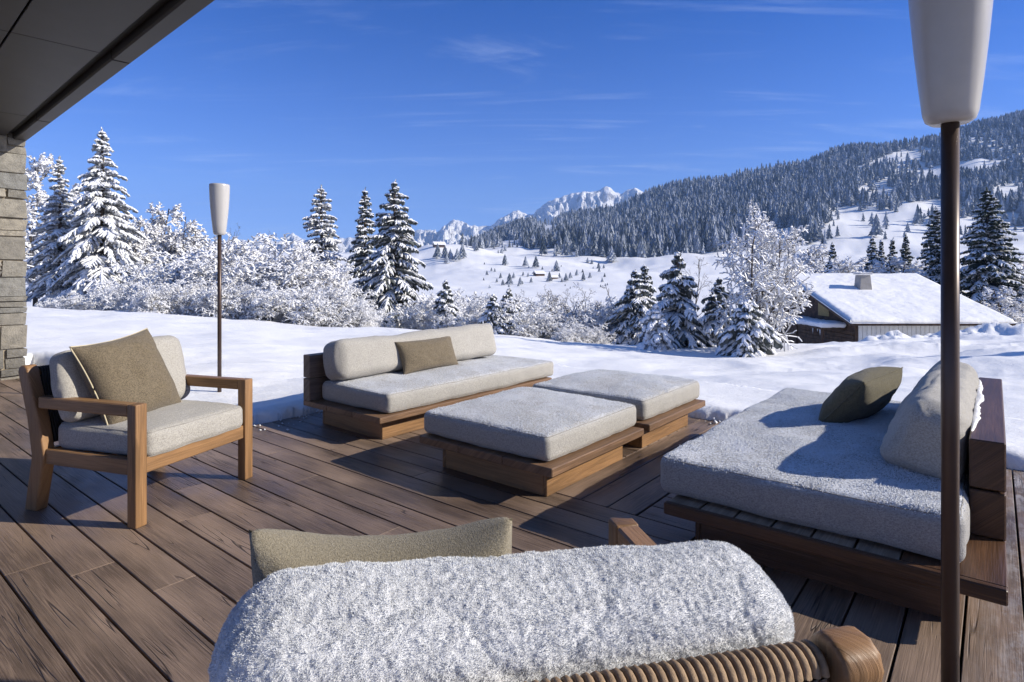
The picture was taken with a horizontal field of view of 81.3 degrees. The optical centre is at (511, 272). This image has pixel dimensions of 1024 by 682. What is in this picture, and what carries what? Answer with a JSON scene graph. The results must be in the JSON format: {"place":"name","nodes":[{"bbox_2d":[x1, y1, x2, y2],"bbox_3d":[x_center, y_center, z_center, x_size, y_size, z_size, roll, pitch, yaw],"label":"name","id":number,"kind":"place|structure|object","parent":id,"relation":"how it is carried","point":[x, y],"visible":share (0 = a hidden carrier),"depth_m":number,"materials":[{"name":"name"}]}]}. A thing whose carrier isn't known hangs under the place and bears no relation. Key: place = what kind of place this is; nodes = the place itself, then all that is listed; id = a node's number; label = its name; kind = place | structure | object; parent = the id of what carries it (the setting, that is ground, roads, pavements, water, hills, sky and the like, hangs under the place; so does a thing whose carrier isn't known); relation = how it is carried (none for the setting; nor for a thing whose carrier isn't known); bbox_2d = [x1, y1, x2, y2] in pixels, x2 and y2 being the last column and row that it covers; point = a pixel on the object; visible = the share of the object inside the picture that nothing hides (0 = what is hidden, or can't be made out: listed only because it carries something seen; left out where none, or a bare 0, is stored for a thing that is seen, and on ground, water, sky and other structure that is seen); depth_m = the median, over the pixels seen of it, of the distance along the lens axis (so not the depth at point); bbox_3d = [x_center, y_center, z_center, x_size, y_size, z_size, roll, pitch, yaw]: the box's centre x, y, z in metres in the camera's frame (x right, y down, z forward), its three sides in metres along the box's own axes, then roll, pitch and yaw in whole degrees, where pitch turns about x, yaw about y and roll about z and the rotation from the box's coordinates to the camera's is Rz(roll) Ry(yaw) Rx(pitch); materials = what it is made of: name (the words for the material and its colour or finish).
{"place":"outdoors","nodes":[
{"label":"outdoors","id":0,"kind":"place"},
{"bbox_2d":[25,186,642,252],"bbox_3d":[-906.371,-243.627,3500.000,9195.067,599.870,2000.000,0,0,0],"label":"mountains","id":1,"kind":"structure","parent":0,"point":[452,231],"depth_m":3637.15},
{"bbox_2d":[23,127,1023,477],"bbox_3d":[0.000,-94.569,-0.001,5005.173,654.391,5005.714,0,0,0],"label":"snow ground","id":2,"kind":"structure","parent":0,"point":[265,357],"depth_m":12.59,"materials":[{"name":"snow"}]},
{"bbox_2d":[0,133,27,379],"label":"stone wall","id":3,"kind":"structure","parent":2,"relation":"on","point":[13,264],"depth_m":7.29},
{"bbox_2d":[0,0,213,140],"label":"roof overhang","id":4,"kind":"object","parent":3,"relation":"attached to","point":[58,58],"visible":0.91,"depth_m":4.36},
{"bbox_2d":[23,156,82,306],"bbox_3d":[-22.898,-1.034,29.888,4.012,9.735,4.739,0,0,-37],"label":"spruce tree","id":5,"kind":"object","parent":2,"relation":"on","point":[57,205],"visible":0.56,"depth_m":29.58,"materials":[{"name":"white plant"}]},
{"bbox_2d":[23,152,86,305],"bbox_3d":[-27.430,-1.777,35.807,6.222,10.928,6.916,0,0,41],"label":"frosted tree","id":6,"kind":"object","parent":2,"relation":"on","point":[43,168],"visible":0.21,"depth_m":35.51,"materials":[{"name":"white plant"}]},
{"bbox_2d":[54,289,95,309],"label":"frosted bush","id":7,"kind":"object","parent":2,"relation":"on","point":[75,303],"visible":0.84,"depth_m":21.01,"materials":[{"name":"white plant"}]},
{"bbox_2d":[46,127,145,302],"bbox_3d":[-19.945,-1.016,29.317,5.546,12.168,5.506,0,0,-37],"label":"spruce tree","id":8,"kind":"object","parent":2,"relation":"on","point":[98,248],"visible":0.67,"depth_m":28.45,"materials":[{"name":"white plant"}]},
{"bbox_2d":[75,280,134,310],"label":"frosted bush","id":9,"kind":"object","parent":2,"relation":"on","point":[101,302],"visible":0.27,"depth_m":21.98,"materials":[{"name":"white plant"}]},
{"bbox_2d":[84,273,157,297],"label":"frosted bush","id":10,"kind":"object","parent":2,"relation":"on","point":[100,284],"visible":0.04,"depth_m":24.82,"materials":[{"name":"white plant"}]},
{"bbox_2d":[92,280,166,311],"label":"frosted bush","id":11,"kind":"object","parent":2,"relation":"on","point":[124,304],"visible":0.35,"depth_m":19.78,"materials":[{"name":"white plant"}]},
{"bbox_2d":[119,218,170,283],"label":"frosted tree","id":12,"kind":"object","parent":2,"relation":"on","point":[134,245],"visible":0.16,"depth_m":30.80,"materials":[{"name":"white plant"}]},
{"bbox_2d":[115,258,174,289],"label":"frosted bush","id":13,"kind":"object","parent":2,"relation":"on","point":[133,265],"visible":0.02,"depth_m":23.41,"materials":[{"name":"white plant"}]},
{"bbox_2d":[132,216,163,257],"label":"frosted tree","id":14,"kind":"object","parent":2,"relation":"on","point":[151,224],"visible":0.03,"depth_m":33.76,"materials":[{"name":"white plant"}]},
{"bbox_2d":[128,202,183,273],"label":"frosted tree","id":15,"kind":"object","parent":2,"relation":"on","point":[163,216],"visible":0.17,"depth_m":33.62,"materials":[{"name":"white plant"}]},
{"bbox_2d":[125,281,193,314],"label":"frosted bush","id":16,"kind":"object","parent":2,"relation":"on","point":[148,303],"visible":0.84,"depth_m":18.01,"materials":[{"name":"white plant"}]},
{"bbox_2d":[129,284,193,314],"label":"frosted bush","id":17,"kind":"object","parent":2,"relation":"on","point":[170,302],"visible":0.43,"depth_m":18.28,"materials":[{"name":"white plant"}]},
{"bbox_2d":[108,247,225,304],"bbox_3d":[-12.650,0.620,23.349,5.275,3.415,3.906,0,0,-15],"label":"frosted bush","id":18,"kind":"object","parent":2,"relation":"on","point":[177,274],"visible":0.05,"depth_m":22.19,"materials":[{"name":"white plant"}]},
{"bbox_2d":[152,211,205,266],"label":"frosted tree","id":19,"kind":"object","parent":2,"relation":"on","point":[177,243],"visible":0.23,"depth_m":32.97,"materials":[{"name":"white plant"}]},
{"bbox_2d":[121,255,240,292],"bbox_3d":[-11.150,0.701,21.414,4.740,2.652,3.976,0,0,30],"label":"frosted bush","id":20,"kind":"object","parent":2,"relation":"on","point":[193,270],"visible":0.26,"depth_m":20.74,"materials":[{"name":"white plant"}]},
{"bbox_2d":[158,279,205,314],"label":"frosted bush","id":21,"kind":"object","parent":2,"relation":"on","point":[187,288],"visible":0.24,"depth_m":19.02,"materials":[{"name":"white plant"}]},
{"bbox_2d":[165,225,210,267],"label":"frosted tree","id":22,"kind":"object","parent":2,"relation":"on","point":[195,240],"visible":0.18,"depth_m":32.83,"materials":[{"name":"white plant"}]},
{"bbox_2d":[160,281,232,315],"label":"frosted bush","id":23,"kind":"object","parent":2,"relation":"on","point":[192,285],"visible":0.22,"depth_m":18.67,"materials":[{"name":"white plant"}]},
{"bbox_2d":[209,183,229,391],"bbox_3d":[-3.015,0.270,6.150,0.195,2.360,0.195,0,0,0],"label":"terrace lamp","id":24,"kind":"object","parent":2,"relation":"on","point":[219,195],"visible":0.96,"depth_m":6.13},
{"bbox_2d":[178,275,260,319],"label":"frosted bush","id":25,"kind":"object","parent":2,"relation":"on","point":[210,298],"visible":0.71,"depth_m":18.07,"materials":[{"name":"white plant"}]},
{"bbox_2d":[193,284,260,319],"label":"frosted bush","id":26,"kind":"object","parent":2,"relation":"on","point":[240,302],"visible":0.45,"depth_m":18.27,"materials":[{"name":"white plant"}]},
{"bbox_2d":[137,232,336,275],"bbox_3d":[-12.551,0.714,26.357,6.911,5.118,7.423,0,0,28],"label":"frosted bush","id":27,"kind":"object","parent":2,"relation":"on","point":[150,250],"visible":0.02,"depth_m":24.77,"materials":[{"name":"white plant"}]},
{"bbox_2d":[158,232,350,288],"bbox_3d":[-10.507,0.571,23.105,7.737,4.328,6.490,0,0,29],"label":"frosted bush","id":28,"kind":"object","parent":2,"relation":"on","point":[238,248],"visible":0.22,"depth_m":22.04,"materials":[{"name":"white plant"}]},
{"bbox_2d":[234,278,300,322],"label":"frosted bush","id":29,"kind":"object","parent":2,"relation":"on","point":[265,299],"visible":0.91,"depth_m":18.03,"materials":[{"name":"white plant"}]},
{"bbox_2d":[200,256,341,323],"bbox_3d":[-8.071,0.864,21.367,5.206,2.912,4.366,0,0,19],"label":"frosted bush","id":30,"kind":"object","parent":2,"relation":"on","point":[295,272],"visible":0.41,"depth_m":20.53,"materials":[{"name":"white plant"}]},
{"bbox_2d":[191,242,352,325],"bbox_3d":[-8.616,0.613,21.714,5.479,3.547,4.058,0,0,-32],"label":"frosted bush","id":31,"kind":"object","parent":2,"relation":"on","point":[273,276],"visible":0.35,"depth_m":21.00,"materials":[{"name":"white plant"}]},
{"bbox_2d":[259,290,315,323],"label":"frosted bush","id":32,"kind":"object","parent":2,"relation":"on","point":[281,308],"visible":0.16,"depth_m":18.57,"materials":[{"name":"white plant"}]},
{"bbox_2d":[270,283,348,326],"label":"frosted bush","id":33,"kind":"object","parent":2,"relation":"on","point":[308,310],"visible":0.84,"depth_m":17.97,"materials":[{"name":"white plant"}]},
{"bbox_2d":[298,185,347,278],"bbox_3d":[-9.203,-0.144,29.022,3.655,8.256,3.400,0,0,3],"label":"spruce tree","id":34,"kind":"object","parent":2,"relation":"on","point":[325,241],"visible":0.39,"depth_m":28.80,"materials":[{"name":"white plant"}]},
{"bbox_2d":[276,267,377,326],"bbox_3d":[-6.811,1.078,21.714,4.060,2.628,3.006,0,0,3],"label":"frosted bush","id":35,"kind":"object","parent":2,"relation":"on","point":[342,281],"visible":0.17,"depth_m":21.31,"materials":[{"name":"white plant"}]},
{"bbox_2d":[296,284,372,327],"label":"frosted bush","id":36,"kind":"object","parent":2,"relation":"on","point":[342,303],"visible":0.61,"depth_m":18.56,"materials":[{"name":"white plant"}]},
{"bbox_2d":[303,250,379,310],"bbox_3d":[-9.020,1.173,25.464,6.222,4.291,5.793,0,0,-35],"label":"frosted bush","id":37,"kind":"object","parent":2,"relation":"on","point":[334,257],"visible":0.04,"depth_m":25.61,"materials":[{"name":"white plant"}]},
{"bbox_2d":[330,299,382,327],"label":"frosted bush","id":38,"kind":"object","parent":2,"relation":"on","point":[363,318],"visible":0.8,"depth_m":18.61,"materials":[{"name":"white plant"}]},
{"bbox_2d":[346,187,382,300],"bbox_3d":[-7.323,-0.113,30.146,2.637,8.396,2.843,0,0,-24],"label":"spruce tree","id":39,"kind":"object","parent":2,"relation":"on","point":[361,248],"visible":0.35,"depth_m":29.77,"materials":[{"name":"white plant"}]},
{"bbox_2d":[364,310,397,327],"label":"frosted bush","id":40,"kind":"object","parent":2,"relation":"on","point":[382,320],"visible":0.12,"depth_m":21.31,"materials":[{"name":"white plant"}]},
{"bbox_2d":[356,180,433,327],"bbox_3d":[-4.866,-0.048,25.020,3.750,7.767,3.582,0,0,-43],"label":"spruce tree","id":41,"kind":"object","parent":2,"relation":"on","point":[394,261],"visible":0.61,"depth_m":24.58,"materials":[{"name":"white plant"}]},
{"bbox_2d":[394,302,426,329],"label":"frosted bush","id":42,"kind":"object","parent":2,"relation":"on","point":[408,321],"visible":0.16,"depth_m":23.04,"materials":[{"name":"white plant"}]},
{"bbox_2d":[397,293,465,329],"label":"frosted bush","id":43,"kind":"object","parent":2,"relation":"on","point":[427,313],"visible":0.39,"depth_m":21.91,"materials":[{"name":"white plant"}]},
{"bbox_2d":[430,280,461,328],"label":"spruce tree","id":44,"kind":"object","parent":2,"relation":"on","point":[444,301],"visible":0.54,"depth_m":20.86,"materials":[{"name":"white plant"}]},
{"bbox_2d":[431,308,465,328],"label":"frosted bush","id":45,"kind":"object","parent":2,"relation":"on","point":[450,323],"visible":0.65,"depth_m":20.41,"materials":[{"name":"white plant"}]},
{"bbox_2d":[422,288,498,311],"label":"frosted bush","id":46,"kind":"object","parent":2,"relation":"on","point":[465,301],"visible":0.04,"depth_m":29.20,"materials":[{"name":"white plant"}]},
{"bbox_2d":[463,310,481,324],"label":"frosted bush","id":47,"kind":"object","parent":2,"relation":"on","point":[473,319],"visible":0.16,"depth_m":21.05,"materials":[{"name":"white plant"}]},
{"bbox_2d":[464,294,490,318],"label":"frosted bush","id":48,"kind":"object","parent":2,"relation":"on","point":[478,306],"visible":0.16,"depth_m":24.93,"materials":[{"name":"white plant"}]},
{"bbox_2d":[477,294,508,334],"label":"spruce tree","id":49,"kind":"object","parent":2,"relation":"on","point":[492,305],"visible":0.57,"depth_m":19.78,"materials":[{"name":"white plant"}]},
{"bbox_2d":[500,288,527,335],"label":"spruce tree","id":50,"kind":"object","parent":2,"relation":"on","point":[510,320],"visible":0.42,"depth_m":20.18,"materials":[{"name":"white plant"}]},
{"bbox_2d":[482,294,553,337],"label":"frosted bush","id":51,"kind":"object","parent":2,"relation":"on","point":[530,318],"visible":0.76,"depth_m":19.82,"materials":[{"name":"white plant"}]},
{"bbox_2d":[550,326,575,341],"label":"frosted bush","id":52,"kind":"object","parent":2,"relation":"on","point":[562,335],"visible":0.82,"depth_m":18.32,"materials":[{"name":"white plant"}]},
{"bbox_2d":[535,308,591,341],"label":"frosted bush","id":53,"kind":"object","parent":2,"relation":"on","point":[555,324],"visible":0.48,"depth_m":20.31,"materials":[{"name":"white plant"}]},
{"bbox_2d":[561,233,572,255],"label":"hillside spruce","id":54,"kind":"object","parent":2,"relation":"on","point":[565,248],"visible":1,"depth_m":689.62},
{"bbox_2d":[535,293,602,320],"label":"frosted bush","id":55,"kind":"object","parent":2,"relation":"on","point":[552,304],"visible":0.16,"depth_m":22.37,"materials":[{"name":"white plant"}]},
{"bbox_2d":[547,282,601,324],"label":"bush","id":56,"kind":"object","parent":2,"relation":"on","point":[569,311],"visible":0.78,"depth_m":20.80,"materials":[{"name":"white plant"}]},
{"bbox_2d":[559,323,595,342],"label":"frosted bush","id":57,"kind":"object","parent":2,"relation":"on","point":[578,337],"visible":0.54,"depth_m":18.79,"materials":[{"name":"white plant"}]},
{"bbox_2d":[587,234,598,253],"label":"hillside spruce","id":58,"kind":"object","parent":2,"relation":"on","point":[593,248],"visible":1,"depth_m":692.84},
{"bbox_2d":[558,297,630,341],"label":"frosted bush","id":59,"kind":"object","parent":2,"relation":"on","point":[603,313],"visible":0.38,"depth_m":20.95,"materials":[{"name":"white plant"}]},
{"bbox_2d":[582,324,616,343],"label":"frosted bush","id":60,"kind":"object","parent":2,"relation":"on","point":[599,335],"visible":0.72,"depth_m":19.26,"materials":[{"name":"white plant"}]},
{"bbox_2d":[604,269,655,344],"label":"spruce tree","id":61,"kind":"object","parent":2,"relation":"on","point":[634,312],"visible":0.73,"depth_m":20.25,"materials":[{"name":"white plant"}]},
{"bbox_2d":[636,233,646,257],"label":"hillside spruce","id":62,"kind":"object","parent":2,"relation":"on","point":[641,251],"visible":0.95,"depth_m":688.52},
{"bbox_2d":[633,264,656,309],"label":"spruce tree","id":63,"kind":"object","parent":2,"relation":"on","point":[647,282],"visible":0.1,"depth_m":21.39,"materials":[{"name":"green plant"}]},
{"bbox_2d":[636,304,673,349],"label":"spruce tree","id":64,"kind":"object","parent":2,"relation":"on","point":[655,334],"visible":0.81,"depth_m":13.99,"materials":[{"name":"white plant"}]},
{"bbox_2d":[654,234,662,256],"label":"hillside spruce","id":65,"kind":"object","parent":2,"relation":"on","point":[657,247],"visible":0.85,"depth_m":700.98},
{"bbox_2d":[651,250,716,348],"bbox_3d":[4.221,1.031,15.209,2.067,3.208,2.121,0,0,11],"label":"spruce tree","id":66,"kind":"object","parent":2,"relation":"on","point":[678,306],"visible":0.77,"depth_m":14.90,"materials":[{"name":"green plant"}]},
{"bbox_2d":[679,230,689,252],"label":"hillside spruce","id":67,"kind":"object","parent":2,"relation":"on","point":[684,246],"visible":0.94,"depth_m":689.90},
{"bbox_2d":[696,277,733,346],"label":"spruce tree","id":68,"kind":"object","parent":2,"relation":"on","point":[710,323],"visible":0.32,"depth_m":16.82,"materials":[{"name":"green plant"}]},
{"bbox_2d":[710,225,721,247],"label":"hillside spruce","id":69,"kind":"object","parent":2,"relation":"on","point":[715,237],"visible":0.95,"depth_m":702.62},
{"bbox_2d":[460,109,1023,257],"bbox_3d":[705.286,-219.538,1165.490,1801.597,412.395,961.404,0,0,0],"label":"hillside forest","id":70,"kind":"object","parent":2,"relation":"on","point":[789,187],"visible":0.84,"depth_m":1131.51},
{"bbox_2d":[714,298,782,357],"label":"spruce tree","id":71,"kind":"object","parent":2,"relation":"on","point":[748,332],"visible":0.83,"depth_m":12.98,"materials":[{"name":"white plant"}]},
{"bbox_2d":[708,199,817,350],"bbox_3d":[6.049,0.320,14.226,2.220,3.991,3.068,0,0,37],"label":"frosted tree","id":72,"kind":"object","parent":2,"relation":"on","point":[762,282],"visible":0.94,"depth_m":13.89,"materials":[{"name":"white plant"}]},
{"bbox_2d":[804,222,816,242],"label":"hillside spruce","id":73,"kind":"object","parent":2,"relation":"on","point":[810,236],"visible":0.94,"depth_m":726.96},
{"bbox_2d":[824,242,839,272],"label":"spruce tree","id":74,"kind":"object","parent":2,"relation":"on","point":[832,253],"visible":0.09,"depth_m":65.85,"materials":[{"name":"green plant"}]},
{"bbox_2d":[789,244,888,272],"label":"frosted bush","id":75,"kind":"object","parent":2,"relation":"on","point":[816,252],"visible":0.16,"depth_m":68.99,"materials":[{"name":"white plant"}]},
{"bbox_2d":[826,256,868,272],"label":"frosted bush","id":76,"kind":"object","parent":2,"relation":"on","point":[848,266],"visible":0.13,"depth_m":61.40,"materials":[{"name":"white plant"}]},
{"bbox_2d":[861,235,879,271],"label":"spruce tree","id":77,"kind":"object","parent":2,"relation":"on","point":[872,251],"visible":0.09,"depth_m":67.82,"materials":[{"name":"green plant"}]},
{"bbox_2d":[868,214,883,235],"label":"hillside spruce","id":78,"kind":"object","parent":2,"relation":"on","point":[876,229],"visible":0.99,"depth_m":752.29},
{"bbox_2d":[878,239,886,266],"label":"spruce tree","id":79,"kind":"object","parent":2,"relation":"on","point":[881,252],"visible":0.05,"depth_m":73.81,"materials":[{"name":"green plant"}]},
{"bbox_2d":[754,273,1016,343],"bbox_3d":[24.886,2.746,44.600,11.053,5.509,17.320,0,0,0],"label":"chalet","id":80,"kind":"object","parent":2,"relation":"on","point":[852,307],"visible":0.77,"depth_m":38.97,"materials":[{"name":"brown wood"}]},
{"bbox_2d":[867,257,909,273],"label":"frosted bush","id":81,"kind":"object","parent":2,"relation":"on","point":[881,268],"visible":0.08,"depth_m":63.61,"materials":[{"name":"white plant"}]},
{"bbox_2d":[886,237,898,272],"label":"spruce tree","id":82,"kind":"object","parent":2,"relation":"on","point":[892,247],"visible":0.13,"depth_m":71.83,"materials":[{"name":"green plant"}]},
{"bbox_2d":[884,261,928,277],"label":"frosted bush","id":83,"kind":"object","parent":2,"relation":"on","point":[913,270],"visible":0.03,"depth_m":63.49,"materials":[{"name":"white plant"}]},
{"bbox_2d":[900,233,913,269],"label":"spruce tree","id":84,"kind":"object","parent":2,"relation":"on","point":[905,252],"visible":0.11,"depth_m":73.83,"materials":[{"name":"green plant"}]},
{"bbox_2d":[912,204,922,223],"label":"hillside spruce","id":85,"kind":"object","parent":2,"relation":"on","point":[917,217],"visible":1,"depth_m":838.95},
{"bbox_2d":[897,261,940,283],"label":"frosted bush","id":86,"kind":"object","parent":2,"relation":"on","point":[920,267],"visible":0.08,"depth_m":69.35,"materials":[{"name":"white plant"}]},
{"bbox_2d":[845,478,1023,681],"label":"deck subfloor","id":87,"kind":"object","parent":2,"relation":"on","point":[964,626],"depth_m":2.41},
{"bbox_2d":[0,378,1023,681],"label":"wooden deck","id":88,"kind":"structure","parent":87,"relation":"on","point":[94,586],"depth_m":2.97,"materials":[{"name":"wood"}]},
{"bbox_2d":[18,335,252,528],"bbox_3d":[-2.180,0.854,3.540,0.872,0.893,0.822,0,0,18],"label":"armchair","id":89,"kind":"object","parent":88,"relation":"on","point":[64,408],"visible":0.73,"depth_m":3.25,"materials":[{"name":"brown wood"}]},
{"bbox_2d":[69,328,181,424],"bbox_3d":[-2.214,0.609,3.460,0.262,0.525,0.525,-25,1,13],"label":"throw pillow","id":90,"kind":"object","parent":89,"relation":"on","point":[131,368],"visible":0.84,"depth_m":3.35,"materials":[{"name":"beige fabric"}]},
{"bbox_2d":[303,323,553,439],"bbox_3d":[-0.655,0.924,5.719,1.034,0.753,2.351,0,0,39],"label":"sofa","id":91,"kind":"object","parent":88,"relation":"on","point":[364,385],"visible":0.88,"depth_m":5.11,"materials":[{"name":"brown wood"}]},
{"bbox_2d":[395,336,457,374],"bbox_3d":[-0.794,0.771,5.659,0.176,0.310,0.740,-27,-16,34],"label":"throw pillow","id":92,"kind":"object","parent":91,"relation":"on","point":[417,355],"visible":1,"depth_m":5.54,"materials":[{"name":"beige fabric"}]},
{"bbox_2d":[420,387,643,496],"bbox_3d":[0.155,1.094,4.104,1.116,0.411,1.168,0,0,39],"label":"ottoman","id":93,"kind":"object","parent":88,"relation":"on","point":[543,442],"visible":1,"depth_m":3.76,"materials":[{"name":"fabric"}]},
{"bbox_2d":[208,516,883,681],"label":"armchair","id":94,"kind":"object","parent":88,"relation":"on","point":[633,601],"visible":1,"depth_m":0.84,"materials":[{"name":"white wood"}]},
{"bbox_2d":[249,517,511,584],"bbox_3d":[-0.221,0.622,1.057,0.434,0.432,0.156,0,18,-6],"label":"throw pillow","id":95,"kind":"object","parent":94,"relation":"on","point":[273,551],"visible":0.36,"depth_m":1.00,"materials":[{"name":"beige fabric"}]},
{"bbox_2d":[532,369,704,447],"bbox_3d":[0.898,1.093,5.043,1.118,0.413,1.112,0,0,39],"label":"ottoman","id":96,"kind":"object","parent":88,"relation":"on","point":[665,405],"visible":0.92,"depth_m":4.76,"materials":[{"name":"fabric"}]},
{"bbox_2d":[660,360,1007,617],"bbox_3d":[1.931,0.930,3.408,1.359,0.740,2.407,0,0,39],"label":"daybed","id":97,"kind":"object","parent":88,"relation":"on","point":[786,480],"visible":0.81,"depth_m":2.60,"materials":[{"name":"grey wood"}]},
{"bbox_2d":[818,366,902,422],"bbox_3d":[2.161,0.759,3.684,0.766,0.386,0.238,0,40,-43],"label":"throw pillow","id":98,"kind":"object","parent":97,"relation":"on","point":[865,393],"visible":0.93,"depth_m":3.46,"materials":[{"name":"green fabric"}]},
{"bbox_2d":[908,0,992,681],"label":"terrace lamp","id":99,"kind":"object","parent":88,"relation":"on","point":[950,41],"visible":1,"depth_m":1.53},
{"bbox_2d":[916,206,966,293],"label":"spruce tree","id":100,"kind":"object","parent":2,"relation":"on","point":[931,254],"visible":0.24,"depth_m":65.75,"materials":[{"name":"green plant"}]},
{"bbox_2d":[960,186,1023,320],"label":"spruce tree","id":101,"kind":"object","parent":2,"relation":"on","point":[991,257],"visible":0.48,"depth_m":61.02,"materials":[{"name":"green plant"}]},
{"bbox_2d":[980,286,1023,324],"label":"frosted bush","id":102,"kind":"object","parent":2,"relation":"on","point":[1015,313],"visible":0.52,"depth_m":52.84,"materials":[{"name":"white plant"}]},
{"bbox_2d":[1005,191,1015,209],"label":"hillside spruce","id":103,"kind":"object","parent":2,"relation":"on","point":[1010,203],"visible":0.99,"depth_m":888.55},
{"bbox_2d":[24,0,1023,242],"label":"sky","id":104,"kind":"structure","parent":0,"point":[480,112],"materials":[{"name":"blue"}]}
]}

